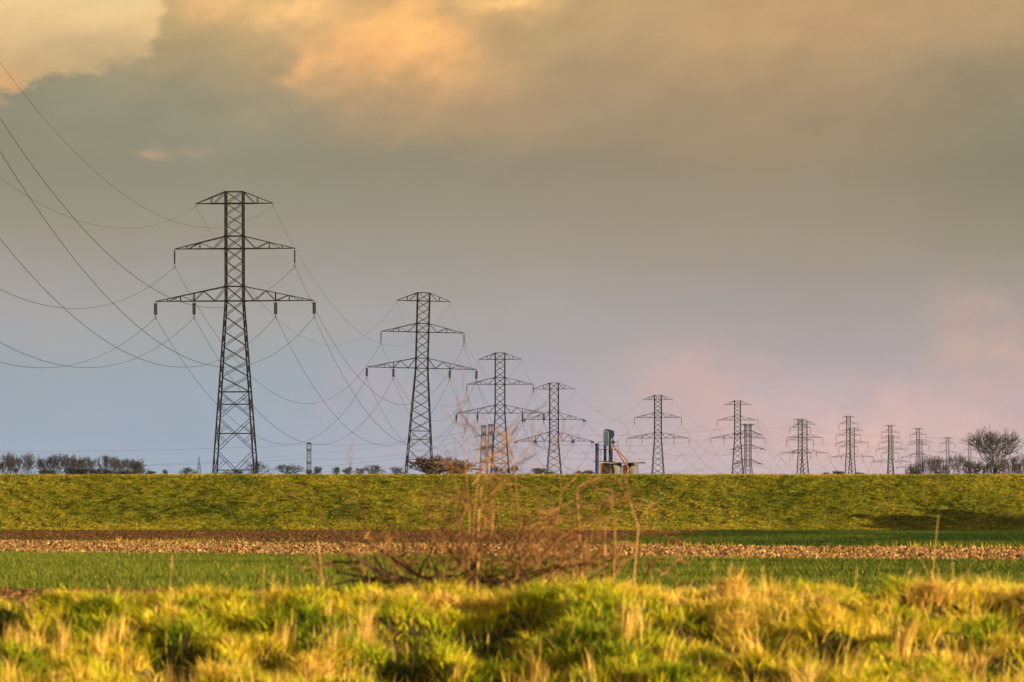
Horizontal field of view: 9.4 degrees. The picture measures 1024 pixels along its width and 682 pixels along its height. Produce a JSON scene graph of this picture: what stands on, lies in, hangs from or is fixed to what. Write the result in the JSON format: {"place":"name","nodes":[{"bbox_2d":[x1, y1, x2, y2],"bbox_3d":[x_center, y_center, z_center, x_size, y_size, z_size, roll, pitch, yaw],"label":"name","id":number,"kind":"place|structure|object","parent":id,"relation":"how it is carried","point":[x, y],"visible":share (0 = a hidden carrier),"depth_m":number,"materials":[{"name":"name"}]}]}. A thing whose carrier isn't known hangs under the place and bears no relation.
{"place":"outdoors","nodes":[
{"label":"outdoors","id":0,"kind":"place"},
{"bbox_2d":[0,529,718,544],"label":"soil clods","id":1,"kind":"object","parent":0,"point":[261,535],"visible":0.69,"depth_m":316.10,"materials":[{"name":"brown soil"}]},
{"bbox_2d":[0,550,1023,595],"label":"young crop field","id":2,"kind":"structure","parent":0,"point":[83,588],"depth_m":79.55,"materials":[{"name":"plant"}]},
{"bbox_2d":[0,473,1023,530],"bbox_3d":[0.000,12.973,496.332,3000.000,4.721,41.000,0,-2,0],"label":"levee","id":3,"kind":"structure","parent":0,"point":[676,481],"depth_m":486.83,"materials":[{"name":"green plant"}]},
{"bbox_2d":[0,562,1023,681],"bbox_3d":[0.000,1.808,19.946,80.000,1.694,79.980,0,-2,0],"label":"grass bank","id":4,"kind":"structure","parent":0,"point":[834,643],"depth_m":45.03,"materials":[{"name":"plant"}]},
{"bbox_2d":[317,539,322,587],"bbox_3d":[-1.436,1.734,46.903,0.030,0.508,0.092,1,-2,-38],"label":"dry stalk","id":5,"kind":"object","parent":4,"relation":"on","point":[320,563],"visible":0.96,"depth_m":46.91,"materials":[{"name":"beige plant"}]},
{"bbox_2d":[275,363,721,590],"bbox_3d":[-0.111,1.126,48.296,3.476,1.964,2.972,0,-2,0],"label":"bare shrub","id":6,"kind":"object","parent":4,"relation":"on","point":[475,566],"visible":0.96,"depth_m":48.21,"materials":[{"name":"brown plant"}]},
{"bbox_2d":[932,516,938,580],"bbox_3d":[3.196,1.654,47.347,0.077,0.667,0.012,-2,-2,43],"label":"dry stalk","id":7,"kind":"object","parent":4,"relation":"on","point":[934,550],"visible":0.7,"depth_m":47.34,"materials":[{"name":"beige plant"}]},
{"bbox_2d":[0,0,1023,474],"label":"sky","id":8,"kind":"structure","parent":0,"point":[790,210],"materials":[{"name":"grey"}]},
{"bbox_2d":[12,555,1014,681],"bbox_3d":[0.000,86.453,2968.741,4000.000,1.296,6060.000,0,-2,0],"label":"ground","id":9,"kind":"structure","parent":0,"point":[175,681],"depth_m":59.31,"materials":[{"name":"green plant"}]},
{"bbox_2d":[0,453,16,473],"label":"bare tree","id":10,"kind":"object","parent":9,"relation":"on","point":[11,464],"visible":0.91,"depth_m":1399.62,"materials":[{"name":"grey plant"}]},
{"bbox_2d":[6,453,27,473],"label":"bare tree","id":11,"kind":"object","parent":9,"relation":"on","point":[15,465],"visible":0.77,"depth_m":1413.52,"materials":[{"name":"grey plant"}]},
{"bbox_2d":[20,453,40,474],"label":"bare tree","id":12,"kind":"object","parent":9,"relation":"on","point":[29,463],"visible":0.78,"depth_m":1450.65,"materials":[{"name":"grey plant"}]},
{"bbox_2d":[37,453,52,473],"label":"bare tree","id":13,"kind":"object","parent":9,"relation":"on","point":[40,461],"visible":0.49,"depth_m":1427.41,"materials":[{"name":"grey plant"}]},
{"bbox_2d":[40,453,69,473],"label":"bare tree","id":14,"kind":"object","parent":9,"relation":"on","point":[61,463],"visible":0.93,"depth_m":1404.16,"materials":[{"name":"grey plant"}]},
{"bbox_2d":[57,453,75,473],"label":"bare tree","id":15,"kind":"object","parent":9,"relation":"on","point":[72,465],"visible":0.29,"depth_m":1441.89,"materials":[{"name":"grey plant"}]},
{"bbox_2d":[62,466,79,473],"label":"bare bush","id":16,"kind":"object","parent":9,"relation":"on","point":[71,470],"visible":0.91,"depth_m":1379.42,"materials":[{"name":"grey plant"}]},
{"bbox_2d":[64,454,92,473],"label":"bare tree","id":17,"kind":"object","parent":9,"relation":"on","point":[81,461],"visible":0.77,"depth_m":1418.93,"materials":[{"name":"grey plant"}]},
{"bbox_2d":[74,467,96,473],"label":"bare bush","id":18,"kind":"object","parent":9,"relation":"on","point":[84,470],"visible":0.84,"depth_m":1378.82,"materials":[{"name":"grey plant"}]},
{"bbox_2d":[84,455,103,471],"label":"bare tree","id":19,"kind":"object","parent":9,"relation":"on","point":[92,464],"visible":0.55,"depth_m":1455.79,"materials":[{"name":"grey plant"}]},
{"bbox_2d":[91,468,107,473],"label":"bare bush","id":20,"kind":"object","parent":9,"relation":"on","point":[98,471],"visible":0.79,"depth_m":1379.00,"materials":[{"name":"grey plant"}]},
{"bbox_2d":[97,455,121,470],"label":"bare tree","id":21,"kind":"object","parent":9,"relation":"on","point":[105,459],"visible":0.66,"depth_m":1432.46,"materials":[{"name":"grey plant"}]},
{"bbox_2d":[103,470,116,473],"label":"bare bush","id":22,"kind":"object","parent":9,"relation":"on","point":[110,472],"visible":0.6,"depth_m":1379.37,"materials":[{"name":"grey plant"}]},
{"bbox_2d":[106,455,133,471],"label":"bare tree","id":23,"kind":"object","parent":9,"relation":"on","point":[116,465],"visible":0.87,"depth_m":1409.94,"materials":[{"name":"grey plant"}]},
{"bbox_2d":[114,469,137,474],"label":"bare bush","id":24,"kind":"object","parent":9,"relation":"on","point":[125,472],"visible":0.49,"depth_m":1368.93,"materials":[{"name":"grey plant"}]},
{"bbox_2d":[120,458,147,473],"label":"bare tree","id":25,"kind":"object","parent":9,"relation":"on","point":[137,466],"visible":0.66,"depth_m":1445.73,"materials":[{"name":"grey plant"}]},
{"bbox_2d":[0,590,270,602],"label":"soil strip","id":26,"kind":"object","parent":9,"relation":"on","point":[18,595],"depth_m":67.04,"materials":[{"name":"brown soil"}]},
{"bbox_2d":[0,586,875,604],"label":"strip clods","id":27,"kind":"object","parent":26,"relation":"on","point":[10,592],"visible":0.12,"depth_m":67.33,"materials":[{"name":"soil"}]},
{"bbox_2d":[180,467,196,473],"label":"bare bush","id":28,"kind":"object","parent":9,"relation":"on","point":[186,470],"visible":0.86,"depth_m":1788.16,"materials":[{"name":"grey plant"}]},
{"bbox_2d":[219,469,246,473],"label":"bare bush","id":29,"kind":"object","parent":9,"relation":"on","point":[235,472],"visible":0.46,"depth_m":1801.48,"materials":[{"name":"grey plant"}]},
{"bbox_2d":[153,191,316,473],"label":"electricity pylon","id":30,"kind":"object","parent":9,"relation":"on","point":[226,249],"visible":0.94,"depth_m":825.14,"materials":[{"name":"metal"}]},
{"bbox_2d":[0,318,154,367],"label":"power line wire","id":31,"kind":"object","parent":30,"relation":"attached to","point":[81,362],"visible":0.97,"depth_m":731.98,"materials":[{"name":"black metal"}]},
{"bbox_2d":[0,269,171,308],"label":"power line wire","id":32,"kind":"object","parent":30,"relation":"attached to","point":[81,308],"visible":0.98,"depth_m":714.76,"materials":[{"name":"black metal"}]},
{"bbox_2d":[0,326,184,367],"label":"power line wire","id":33,"kind":"object","parent":30,"relation":"attached to","point":[84,367],"visible":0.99,"depth_m":699.30,"materials":[{"name":"black metal"}]},
{"bbox_2d":[1,178,193,227],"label":"power line wire","id":34,"kind":"object","parent":30,"relation":"attached to","point":[85,222],"visible":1,"depth_m":687.79,"materials":[{"name":"black metal"}]},
{"bbox_2d":[0,63,271,227],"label":"power line wire","id":35,"kind":"object","parent":30,"relation":"attached to","point":[103,178],"visible":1,"depth_m":609.87,"materials":[{"name":"black metal"}]},
{"bbox_2d":[1,240,274,366],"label":"power line wire","id":36,"kind":"object","parent":30,"relation":"hanging from","point":[102,338],"visible":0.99,"depth_m":619.25,"materials":[{"name":"black metal"}]},
{"bbox_2d":[0,118,294,307],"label":"power line wire","id":37,"kind":"object","parent":30,"relation":"hanging from","point":[110,256],"visible":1,"depth_m":604.12,"materials":[{"name":"black metal"}]},
{"bbox_2d":[0,152,313,366],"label":"power line wire","id":38,"kind":"object","parent":30,"relation":"hanging from","point":[111,301],"visible":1,"depth_m":583.82,"materials":[{"name":"black metal"}]},
{"bbox_2d":[158,322,366,443],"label":"power line wire","id":39,"kind":"object","parent":30,"relation":"attached to","point":[232,419],"visible":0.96,"depth_m":946.39,"materials":[{"name":"black metal"}]},
{"bbox_2d":[175,268,378,403],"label":"power line wire","id":40,"kind":"object","parent":30,"relation":"attached to","point":[255,379],"visible":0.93,"depth_m":962.66,"materials":[{"name":"black metal"}]},
{"bbox_2d":[194,318,392,444],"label":"power line wire","id":41,"kind":"object","parent":30,"relation":"attached to","point":[266,419],"visible":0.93,"depth_m":941.60,"materials":[{"name":"black metal"}]},
{"bbox_2d":[197,209,392,344],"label":"power line wire","id":42,"kind":"object","parent":30,"relation":"attached to","point":[271,313],"visible":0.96,"depth_m":933.94,"materials":[{"name":"black metal"}]},
{"bbox_2d":[274,209,449,345],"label":"power line wire","id":43,"kind":"object","parent":30,"relation":"attached to","point":[326,297],"visible":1,"depth_m":905.23,"materials":[{"name":"black metal"}]},
{"bbox_2d":[276,318,449,444],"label":"power line wire","id":44,"kind":"object","parent":30,"relation":"attached to","point":[342,423],"visible":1,"depth_m":953.63,"materials":[{"name":"black metal"}]},
{"bbox_2d":[295,267,462,404],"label":"power line wire","id":45,"kind":"object","parent":30,"relation":"attached to","point":[355,373],"visible":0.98,"depth_m":948.62,"materials":[{"name":"black metal"}]},
{"bbox_2d":[314,317,475,445],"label":"power line wire","id":46,"kind":"object","parent":30,"relation":"attached to","point":[370,416],"visible":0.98,"depth_m":945.09,"materials":[{"name":"black metal"}]},
{"bbox_2d":[243,461,272,473],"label":"bare bush","id":47,"kind":"object","parent":9,"relation":"on","point":[259,468],"visible":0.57,"depth_m":1814.76,"materials":[{"name":"grey plant"}]},
{"bbox_2d":[271,464,303,473],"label":"bare bush","id":48,"kind":"object","parent":9,"relation":"on","point":[294,468],"visible":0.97,"depth_m":1827.06,"materials":[{"name":"grey plant"}]},
{"bbox_2d":[307,442,310,468],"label":"electricity pylon","id":49,"kind":"object","parent":9,"relation":"on","point":[309,454],"visible":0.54,"depth_m":2698.73,"materials":[{"name":"grey metal"}]},
{"bbox_2d":[310,466,321,474],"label":"bare bush","id":50,"kind":"object","parent":9,"relation":"on","point":[317,469],"visible":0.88,"depth_m":1839.93,"materials":[{"name":"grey plant"}]},
{"bbox_2d":[330,467,339,473],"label":"bare bush","id":51,"kind":"object","parent":9,"relation":"on","point":[336,469],"visible":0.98,"depth_m":1866.32,"materials":[{"name":"grey plant"}]},
{"bbox_2d":[342,467,353,474],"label":"bare bush","id":52,"kind":"object","parent":9,"relation":"on","point":[348,470],"visible":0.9,"depth_m":1879.32,"materials":[{"name":"grey plant"}]},
{"bbox_2d":[354,468,364,473],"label":"bare bush","id":53,"kind":"object","parent":9,"relation":"on","point":[360,471],"visible":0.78,"depth_m":1892.27,"materials":[{"name":"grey plant"}]},
{"bbox_2d":[362,464,386,473],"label":"bare bush","id":54,"kind":"object","parent":9,"relation":"on","point":[377,469],"visible":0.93,"depth_m":1905.42,"materials":[{"name":"grey plant"}]},
{"bbox_2d":[390,465,405,473],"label":"bare bush","id":55,"kind":"object","parent":9,"relation":"on","point":[396,470],"visible":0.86,"depth_m":1918.42,"materials":[{"name":"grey plant"}]},
{"bbox_2d":[366,292,477,473],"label":"electricity pylon","id":56,"kind":"object","parent":9,"relation":"on","point":[428,332],"visible":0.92,"depth_m":1195.29,"materials":[{"name":"metal"}]},
{"bbox_2d":[405,454,480,474],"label":"bare bush","id":57,"kind":"object","parent":9,"relation":"on","point":[427,466],"visible":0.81,"depth_m":639.37,"materials":[{"name":"brown plant"}]},
{"bbox_2d":[441,459,472,473],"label":"bare bush","id":58,"kind":"object","parent":9,"relation":"on","point":[460,472],"visible":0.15,"depth_m":649.48,"materials":[{"name":"brown plant"}]},
{"bbox_2d":[475,425,491,473],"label":"electricity pylon","id":59,"kind":"object","parent":9,"relation":"on","point":[483,435],"visible":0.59,"depth_m":2478.97,"materials":[{"name":"grey metal"}]},
{"bbox_2d":[483,424,498,473],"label":"electricity pylon","id":60,"kind":"object","parent":9,"relation":"on","point":[489,446],"visible":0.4,"depth_m":2559.33,"materials":[{"name":"grey metal"}]},
{"bbox_2d":[455,352,544,473],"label":"electricity pylon","id":61,"kind":"object","parent":9,"relation":"on","point":[504,359],"visible":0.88,"depth_m":1498.03,"materials":[{"name":"grey metal"}]},
{"bbox_2d":[529,468,545,473],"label":"bare bush","id":62,"kind":"object","parent":9,"relation":"on","point":[540,471],"visible":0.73,"depth_m":1969.91,"materials":[{"name":"grey plant"}]},
{"bbox_2d":[514,383,593,474],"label":"electricity pylon","id":63,"kind":"object","parent":9,"relation":"on","point":[549,446],"visible":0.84,"depth_m":1799.31,"materials":[{"name":"grey metal"}]},
{"bbox_2d":[601,461,621,473],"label":"grain bin","id":64,"kind":"object","parent":9,"relation":"on","point":[610,467],"visible":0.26,"depth_m":1297.92,"materials":[{"name":"grey metal"}]},
{"bbox_2d":[597,429,628,473],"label":"grain elevator","id":65,"kind":"object","parent":9,"relation":"on","point":[608,434],"visible":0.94,"depth_m":1299.11,"materials":[{"name":"teal paint"}]},
{"bbox_2d":[594,461,644,473],"bbox_3d":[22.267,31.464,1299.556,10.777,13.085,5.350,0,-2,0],"label":"corrugated roof","id":66,"kind":"structure","parent":9,"relation":"on","point":[620,463],"depth_m":1297.62,"materials":[{"name":"black metal"}]},
{"bbox_2d":[623,463,637,473],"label":"grain bin","id":67,"kind":"object","parent":9,"relation":"on","point":[632,468],"visible":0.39,"depth_m":1299.04,"materials":[{"name":"grey metal"}]},
{"bbox_2d":[626,395,686,474],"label":"electricity pylon","id":68,"kind":"object","parent":9,"relation":"on","point":[661,433],"visible":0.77,"depth_m":2094.72,"materials":[{"name":"grey metal"}]},
{"bbox_2d":[710,400,764,473],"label":"electricity pylon","id":69,"kind":"object","parent":9,"relation":"on","point":[734,433],"visible":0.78,"depth_m":2416.13,"materials":[{"name":"grey metal"}]},
{"bbox_2d":[730,424,764,473],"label":"electricity pylon","id":70,"kind":"object","parent":9,"relation":"on","point":[745,441],"visible":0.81,"depth_m":2449.27,"materials":[{"name":"grey metal"}]},
{"bbox_2d":[790,419,813,474],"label":"electricity pylon","id":71,"kind":"object","parent":9,"relation":"on","point":[798,427],"visible":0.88,"depth_m":2689.78,"materials":[{"name":"grey metal"}]},
{"bbox_2d":[784,421,825,473],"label":"electricity pylon","id":72,"kind":"object","parent":9,"relation":"on","point":[805,447],"visible":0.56,"depth_m":2788.91,"materials":[{"name":"grey metal"}]},
{"bbox_2d":[836,416,860,474],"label":"electricity pylon","id":73,"kind":"object","parent":9,"relation":"on","point":[846,432],"visible":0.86,"depth_m":2936.28,"materials":[{"name":"grey metal"}]},
{"bbox_2d":[833,428,873,473],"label":"electricity pylon","id":74,"kind":"object","parent":9,"relation":"on","point":[854,440],"visible":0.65,"depth_m":3078.72,"materials":[{"name":"grey metal"}]},
{"bbox_2d":[881,425,900,473],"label":"electricity pylon","id":75,"kind":"object","parent":9,"relation":"on","point":[889,430],"visible":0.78,"depth_m":3247.14,"materials":[{"name":"grey metal"}]},
{"bbox_2d":[876,435,908,472],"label":"electricity pylon","id":76,"kind":"object","parent":9,"relation":"on","point":[890,456],"visible":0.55,"depth_m":3403.89,"materials":[{"name":"grey metal"}]},
{"bbox_2d":[904,464,919,473],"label":"bare tree","id":77,"kind":"object","parent":9,"relation":"on","point":[913,470],"visible":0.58,"depth_m":1329.37,"materials":[{"name":"grey plant"}]},
{"bbox_2d":[897,439,937,472],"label":"electricity pylon","id":78,"kind":"object","parent":9,"relation":"on","point":[920,455],"visible":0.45,"depth_m":3719.81,"materials":[{"name":"grey metal"}]},
{"bbox_2d":[908,428,928,468],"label":"electricity pylon","id":79,"kind":"object","parent":9,"relation":"on","point":[919,442],"visible":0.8,"depth_m":3462.92,"materials":[{"name":"grey metal"}]},
{"bbox_2d":[913,462,924,474],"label":"bare tree","id":80,"kind":"object","parent":9,"relation":"on","point":[916,465],"visible":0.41,"depth_m":1383.01,"materials":[{"name":"grey plant"}]},
{"bbox_2d":[917,455,938,473],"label":"bare tree","id":81,"kind":"object","parent":9,"relation":"on","point":[927,462],"visible":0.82,"depth_m":1345.90,"materials":[{"name":"grey plant"}]},
{"bbox_2d":[930,455,950,474],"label":"bare tree","id":82,"kind":"object","parent":9,"relation":"on","point":[935,465],"visible":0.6,"depth_m":1398.04,"materials":[{"name":"grey plant"}]},
{"bbox_2d":[937,459,950,473],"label":"bare tree","id":83,"kind":"object","parent":9,"relation":"on","point":[946,468],"visible":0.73,"depth_m":1361.41,"materials":[{"name":"grey plant"}]},
{"bbox_2d":[940,437,954,473],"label":"electricity pylon","id":84,"kind":"object","parent":9,"relation":"on","point":[950,450],"visible":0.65,"depth_m":3790.05,"materials":[{"name":"grey metal"}]},
{"bbox_2d":[947,453,963,473],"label":"bare tree","id":85,"kind":"object","parent":9,"relation":"on","point":[957,463],"visible":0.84,"depth_m":1414.14,"materials":[{"name":"grey plant"}]},
{"bbox_2d":[956,454,971,473],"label":"bare tree","id":86,"kind":"object","parent":9,"relation":"on","point":[964,461],"visible":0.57,"depth_m":1376.99,"materials":[{"name":"grey plant"}]},
{"bbox_2d":[963,444,978,466],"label":"electricity pylon","id":87,"kind":"object","parent":9,"relation":"on","point":[970,453],"visible":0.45,"depth_m":4099.54,"materials":[{"name":"grey metal"}]},
{"bbox_2d":[963,458,980,473],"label":"bare tree","id":88,"kind":"object","parent":9,"relation":"on","point":[969,467],"visible":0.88,"depth_m":1340.12,"materials":[{"name":"grey plant"}]},
{"bbox_2d":[971,460,991,473],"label":"bare tree","id":89,"kind":"object","parent":9,"relation":"on","point":[981,467],"visible":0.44,"depth_m":1393.16,"materials":[{"name":"grey plant"}]},
{"bbox_2d":[982,459,996,473],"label":"bare tree","id":90,"kind":"object","parent":9,"relation":"on","point":[987,468],"visible":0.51,"depth_m":1388.21,"materials":[{"name":"grey plant"}]},
{"bbox_2d":[959,425,1023,473],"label":"bare tree","id":91,"kind":"object","parent":9,"relation":"on","point":[992,447],"visible":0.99,"depth_m":1199.45,"materials":[{"name":"brown plant"}]},
{"bbox_2d":[991,461,1006,473],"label":"bare tree","id":92,"kind":"object","parent":9,"relation":"on","point":[1001,465],"visible":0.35,"depth_m":1355.66,"materials":[{"name":"grey plant"}]},
{"bbox_2d":[1005,455,1017,473],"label":"bare tree","id":93,"kind":"object","parent":9,"relation":"on","point":[1011,463],"visible":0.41,"depth_m":1409.65,"materials":[{"name":"grey plant"}]},
{"bbox_2d":[1008,458,1020,473],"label":"bare tree","id":94,"kind":"object","parent":9,"relation":"on","point":[1014,464],"visible":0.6,"depth_m":1372.33,"materials":[{"name":"grey plant"}]},
{"bbox_2d":[1013,454,1023,473],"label":"bare tree","id":95,"kind":"object","parent":9,"relation":"on","point":[1019,467],"visible":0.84,"depth_m":1334.42,"materials":[{"name":"grey plant"}]},
{"bbox_2d":[595,443,599,473],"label":"blue standpipe","id":96,"kind":"object","parent":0,"point":[596,458],"visible":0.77,"depth_m":1296.33,"materials":[{"name":"metal"}]},
{"label":"dark crop field","id":97,"kind":"structure","parent":0,"visible":0},
{"bbox_2d":[564,529,1023,547],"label":"dark crop","id":98,"kind":"object","parent":97,"relation":"on","point":[898,537],"visible":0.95,"depth_m":259.42,"materials":[{"name":"green plant"}]},
{"label":"stubble field","id":99,"kind":"structure","parent":0,"visible":0},
{"bbox_2d":[0,536,1022,547],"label":"verge grass","id":100,"kind":"structure","parent":99,"relation":"on","point":[475,542],"depth_m":209.91,"materials":[{"name":"green plant"}]},
{"bbox_2d":[0,539,1023,560],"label":"stubble clods","id":101,"kind":"object","parent":99,"relation":"on","point":[721,551],"visible":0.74,"depth_m":160.51,"materials":[{"name":"soil"}]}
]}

